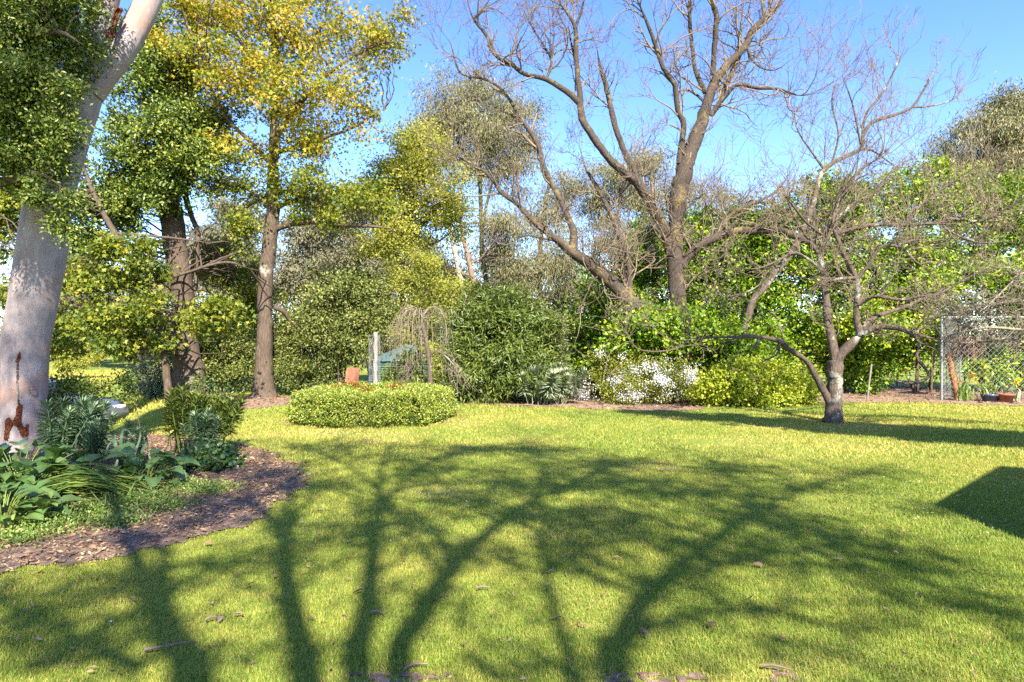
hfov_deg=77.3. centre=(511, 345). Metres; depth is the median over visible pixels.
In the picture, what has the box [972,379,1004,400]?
strap leaved plant
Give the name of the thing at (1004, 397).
terracotta pot
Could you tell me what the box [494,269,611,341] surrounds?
distant tree
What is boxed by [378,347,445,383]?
peach seedling
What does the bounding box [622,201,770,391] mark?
laurel bush
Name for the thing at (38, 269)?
white gum tree
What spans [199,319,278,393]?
mixed shrub
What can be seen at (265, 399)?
soil litter
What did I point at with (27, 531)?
ground cover
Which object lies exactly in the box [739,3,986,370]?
bare tree
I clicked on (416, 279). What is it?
yellow green shrub
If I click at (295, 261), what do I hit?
distant tree
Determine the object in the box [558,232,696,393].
laurel bush
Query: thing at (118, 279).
oak tree
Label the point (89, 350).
distant tree
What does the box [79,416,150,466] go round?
spurge plant
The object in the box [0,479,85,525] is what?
broad leaved plant
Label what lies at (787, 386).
hydrangea bush
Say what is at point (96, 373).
paddock grass
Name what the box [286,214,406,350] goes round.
distant tree
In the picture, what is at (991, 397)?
blue pot
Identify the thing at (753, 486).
clover
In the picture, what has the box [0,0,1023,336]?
sky
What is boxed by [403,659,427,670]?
fallen twig
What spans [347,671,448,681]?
worn soil patch
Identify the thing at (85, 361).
paddock bush
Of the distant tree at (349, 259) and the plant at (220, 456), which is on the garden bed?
the plant at (220, 456)
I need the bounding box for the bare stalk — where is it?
[123,392,143,430]
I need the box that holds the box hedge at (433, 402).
[281,380,459,428]
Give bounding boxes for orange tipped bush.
[330,378,375,415]
[386,379,410,409]
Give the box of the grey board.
[568,375,581,398]
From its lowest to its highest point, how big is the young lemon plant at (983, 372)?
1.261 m
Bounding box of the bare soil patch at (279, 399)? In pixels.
[230,396,290,408]
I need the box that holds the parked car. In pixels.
[48,379,130,433]
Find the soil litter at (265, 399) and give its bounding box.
[229,394,293,407]
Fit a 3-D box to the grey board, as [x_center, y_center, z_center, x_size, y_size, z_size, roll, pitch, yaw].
[1.802,1.220,18.876,0.523,0.761,0.073,0,0,-6]
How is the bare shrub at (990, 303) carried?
on the ground at (362, 378)
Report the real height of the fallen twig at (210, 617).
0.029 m
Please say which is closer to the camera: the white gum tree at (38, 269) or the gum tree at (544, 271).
the white gum tree at (38, 269)
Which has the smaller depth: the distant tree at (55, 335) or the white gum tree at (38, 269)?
the white gum tree at (38, 269)
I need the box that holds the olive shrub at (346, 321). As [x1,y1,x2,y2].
[266,253,404,383]
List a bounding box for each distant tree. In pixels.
[15,241,123,365]
[51,329,73,362]
[58,254,195,365]
[67,333,112,361]
[108,328,160,360]
[149,308,245,359]
[157,181,280,328]
[162,235,291,360]
[253,191,350,365]
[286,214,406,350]
[309,197,452,366]
[371,261,483,364]
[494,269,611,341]
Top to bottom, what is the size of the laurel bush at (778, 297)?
7.473 m
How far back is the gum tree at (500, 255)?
30.34 m
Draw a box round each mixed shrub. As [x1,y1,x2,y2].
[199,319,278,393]
[248,328,347,394]
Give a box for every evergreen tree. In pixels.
[0,0,122,252]
[69,6,257,395]
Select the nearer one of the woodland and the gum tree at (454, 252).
the gum tree at (454, 252)
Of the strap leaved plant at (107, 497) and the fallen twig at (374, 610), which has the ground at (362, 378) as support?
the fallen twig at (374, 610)
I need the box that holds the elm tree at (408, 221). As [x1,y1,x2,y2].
[336,108,487,346]
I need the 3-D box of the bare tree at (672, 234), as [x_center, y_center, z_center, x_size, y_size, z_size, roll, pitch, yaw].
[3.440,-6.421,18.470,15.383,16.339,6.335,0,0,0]
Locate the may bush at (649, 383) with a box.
[575,343,704,405]
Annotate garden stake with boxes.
[866,364,871,398]
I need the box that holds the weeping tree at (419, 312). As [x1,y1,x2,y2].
[381,303,477,396]
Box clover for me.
[110,420,1021,621]
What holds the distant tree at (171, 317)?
on the ground at (362, 378)
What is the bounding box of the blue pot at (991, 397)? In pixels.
[980,393,998,401]
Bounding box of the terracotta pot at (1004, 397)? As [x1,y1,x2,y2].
[995,393,1015,401]
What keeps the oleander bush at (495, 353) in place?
on the leaf litter strip
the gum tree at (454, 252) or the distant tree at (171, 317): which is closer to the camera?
the gum tree at (454, 252)
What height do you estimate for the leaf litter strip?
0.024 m
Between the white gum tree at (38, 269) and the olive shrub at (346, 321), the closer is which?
the white gum tree at (38, 269)
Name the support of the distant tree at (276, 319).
on the ground at (362, 378)
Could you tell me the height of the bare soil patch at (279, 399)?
0.062 m
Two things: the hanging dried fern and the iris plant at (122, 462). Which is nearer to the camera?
the iris plant at (122, 462)
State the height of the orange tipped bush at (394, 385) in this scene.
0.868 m
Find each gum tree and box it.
[0,0,163,452]
[385,56,555,296]
[393,180,483,313]
[444,162,607,357]
[451,171,550,301]
[564,134,759,298]
[905,71,1023,370]
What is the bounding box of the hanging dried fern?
[945,329,996,361]
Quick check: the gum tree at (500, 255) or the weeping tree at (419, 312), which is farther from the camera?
the gum tree at (500, 255)
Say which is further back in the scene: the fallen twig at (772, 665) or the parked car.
the parked car
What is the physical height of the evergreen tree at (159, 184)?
14.311 m
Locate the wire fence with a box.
[795,367,1005,386]
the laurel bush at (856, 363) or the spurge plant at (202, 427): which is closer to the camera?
the spurge plant at (202, 427)
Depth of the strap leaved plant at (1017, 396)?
18.03 m
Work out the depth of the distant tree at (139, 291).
61.05 m
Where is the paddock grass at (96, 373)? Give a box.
[49,360,189,424]
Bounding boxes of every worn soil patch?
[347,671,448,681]
[605,671,707,681]
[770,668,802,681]
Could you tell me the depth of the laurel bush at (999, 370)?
21.73 m
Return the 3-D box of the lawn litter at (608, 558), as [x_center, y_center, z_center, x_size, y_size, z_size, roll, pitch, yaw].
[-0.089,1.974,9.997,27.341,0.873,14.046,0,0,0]
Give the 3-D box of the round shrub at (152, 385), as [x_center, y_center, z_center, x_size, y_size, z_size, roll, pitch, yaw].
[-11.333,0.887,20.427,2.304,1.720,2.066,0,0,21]
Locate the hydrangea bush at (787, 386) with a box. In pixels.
[669,349,826,407]
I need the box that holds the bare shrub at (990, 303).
[879,249,1023,378]
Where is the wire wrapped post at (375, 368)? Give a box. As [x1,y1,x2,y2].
[369,332,379,383]
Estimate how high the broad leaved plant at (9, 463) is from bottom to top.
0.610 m
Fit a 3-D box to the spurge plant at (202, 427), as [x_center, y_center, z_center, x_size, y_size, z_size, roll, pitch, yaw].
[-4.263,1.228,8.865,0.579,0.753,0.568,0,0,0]
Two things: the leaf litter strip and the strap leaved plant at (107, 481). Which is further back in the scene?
the leaf litter strip
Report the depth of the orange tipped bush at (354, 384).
14.54 m
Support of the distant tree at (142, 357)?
on the ground at (362, 378)
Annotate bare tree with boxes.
[373,0,924,399]
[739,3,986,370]
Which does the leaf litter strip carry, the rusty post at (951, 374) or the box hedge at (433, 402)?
the rusty post at (951, 374)
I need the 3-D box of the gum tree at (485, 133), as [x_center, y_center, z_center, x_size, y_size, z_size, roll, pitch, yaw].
[-2.002,-6.482,31.869,8.725,16.169,6.593,0,0,0]
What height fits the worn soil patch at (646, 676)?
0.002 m
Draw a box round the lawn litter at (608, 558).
[6,404,1023,681]
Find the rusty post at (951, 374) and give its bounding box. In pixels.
[945,353,959,398]
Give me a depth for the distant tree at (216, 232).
51.20 m
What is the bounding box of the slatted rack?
[578,383,589,400]
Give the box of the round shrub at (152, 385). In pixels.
[121,352,172,399]
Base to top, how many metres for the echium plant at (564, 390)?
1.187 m
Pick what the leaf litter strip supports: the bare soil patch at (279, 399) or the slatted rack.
the slatted rack
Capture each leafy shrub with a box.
[46,364,146,433]
[172,367,247,447]
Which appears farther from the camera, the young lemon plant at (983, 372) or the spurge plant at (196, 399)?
the young lemon plant at (983, 372)
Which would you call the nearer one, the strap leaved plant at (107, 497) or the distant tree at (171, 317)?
the strap leaved plant at (107, 497)
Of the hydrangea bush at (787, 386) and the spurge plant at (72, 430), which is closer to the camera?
the spurge plant at (72, 430)
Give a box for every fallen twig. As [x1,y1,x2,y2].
[144,640,195,651]
[205,613,223,620]
[370,609,384,613]
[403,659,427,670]
[763,663,791,670]
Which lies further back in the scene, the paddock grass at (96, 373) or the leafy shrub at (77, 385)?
the paddock grass at (96, 373)
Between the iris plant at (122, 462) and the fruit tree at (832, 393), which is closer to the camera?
the iris plant at (122, 462)
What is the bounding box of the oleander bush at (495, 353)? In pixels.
[429,275,582,404]
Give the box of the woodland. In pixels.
[0,312,1010,359]
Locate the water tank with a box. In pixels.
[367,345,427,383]
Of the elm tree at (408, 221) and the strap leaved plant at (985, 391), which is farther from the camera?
the elm tree at (408, 221)
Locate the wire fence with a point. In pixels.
(930, 369)
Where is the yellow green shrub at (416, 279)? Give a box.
[376,238,475,385]
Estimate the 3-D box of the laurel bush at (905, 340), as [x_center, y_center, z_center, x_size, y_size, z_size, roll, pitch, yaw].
[13.235,-2.522,21.295,7.238,8.329,4.570,0,0,-43]
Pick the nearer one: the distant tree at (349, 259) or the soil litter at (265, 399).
the soil litter at (265, 399)
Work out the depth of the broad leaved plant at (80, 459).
6.87 m
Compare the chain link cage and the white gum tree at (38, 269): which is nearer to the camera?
the white gum tree at (38, 269)
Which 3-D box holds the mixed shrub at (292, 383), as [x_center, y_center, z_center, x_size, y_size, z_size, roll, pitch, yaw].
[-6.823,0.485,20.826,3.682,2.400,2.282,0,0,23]
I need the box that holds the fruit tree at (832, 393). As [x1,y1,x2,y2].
[575,49,1023,423]
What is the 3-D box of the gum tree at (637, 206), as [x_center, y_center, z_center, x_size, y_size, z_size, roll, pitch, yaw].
[7.886,-4.843,36.177,10.943,14.001,5.922,0,0,-9]
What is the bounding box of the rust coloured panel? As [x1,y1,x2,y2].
[345,368,359,383]
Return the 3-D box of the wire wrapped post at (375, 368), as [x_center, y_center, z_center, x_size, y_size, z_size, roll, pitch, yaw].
[-3.502,0.658,16.300,0.287,1.999,0.287,0,0,0]
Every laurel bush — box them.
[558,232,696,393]
[588,292,795,403]
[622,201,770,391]
[703,174,845,371]
[768,162,925,394]
[810,151,1004,391]
[910,159,1023,391]
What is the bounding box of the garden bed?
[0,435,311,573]
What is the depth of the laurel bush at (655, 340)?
17.94 m
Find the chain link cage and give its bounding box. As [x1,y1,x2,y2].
[940,316,1023,399]
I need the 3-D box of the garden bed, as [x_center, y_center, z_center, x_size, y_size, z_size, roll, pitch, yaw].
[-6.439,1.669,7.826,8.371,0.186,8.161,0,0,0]
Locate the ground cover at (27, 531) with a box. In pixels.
[0,468,261,550]
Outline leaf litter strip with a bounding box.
[457,386,1023,410]
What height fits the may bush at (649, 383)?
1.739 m
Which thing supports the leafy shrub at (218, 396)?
on the garden bed
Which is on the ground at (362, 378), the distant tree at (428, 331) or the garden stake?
the distant tree at (428, 331)
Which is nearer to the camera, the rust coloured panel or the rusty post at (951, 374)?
the rust coloured panel
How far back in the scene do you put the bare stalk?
8.89 m
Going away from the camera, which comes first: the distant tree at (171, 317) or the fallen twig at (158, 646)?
the fallen twig at (158, 646)
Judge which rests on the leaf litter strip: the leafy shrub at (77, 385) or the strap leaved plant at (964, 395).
the strap leaved plant at (964, 395)
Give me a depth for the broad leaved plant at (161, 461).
7.29 m
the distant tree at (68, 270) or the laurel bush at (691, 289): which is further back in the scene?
the distant tree at (68, 270)
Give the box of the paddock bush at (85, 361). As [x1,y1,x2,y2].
[50,338,109,374]
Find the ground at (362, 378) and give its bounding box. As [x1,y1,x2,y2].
[0,350,1023,681]
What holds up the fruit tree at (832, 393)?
on the ground at (362, 378)
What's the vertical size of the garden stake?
1.115 m
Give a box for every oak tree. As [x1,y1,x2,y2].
[0,166,299,401]
[142,0,425,397]
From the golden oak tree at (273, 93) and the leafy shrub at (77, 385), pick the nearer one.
the leafy shrub at (77, 385)
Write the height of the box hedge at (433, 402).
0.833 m
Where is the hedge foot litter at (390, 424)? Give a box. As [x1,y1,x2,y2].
[284,406,466,429]
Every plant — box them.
[0,437,106,499]
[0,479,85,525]
[2,456,98,493]
[11,463,160,498]
[32,392,120,457]
[51,480,172,522]
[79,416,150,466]
[84,442,200,487]
[104,428,169,472]
[157,383,249,453]
[167,435,249,472]
[178,407,224,449]
[515,361,590,404]
[947,371,974,400]
[968,358,990,396]
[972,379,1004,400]
[998,376,1022,401]
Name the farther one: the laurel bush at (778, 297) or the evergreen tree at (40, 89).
the laurel bush at (778, 297)
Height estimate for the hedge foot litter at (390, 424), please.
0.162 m

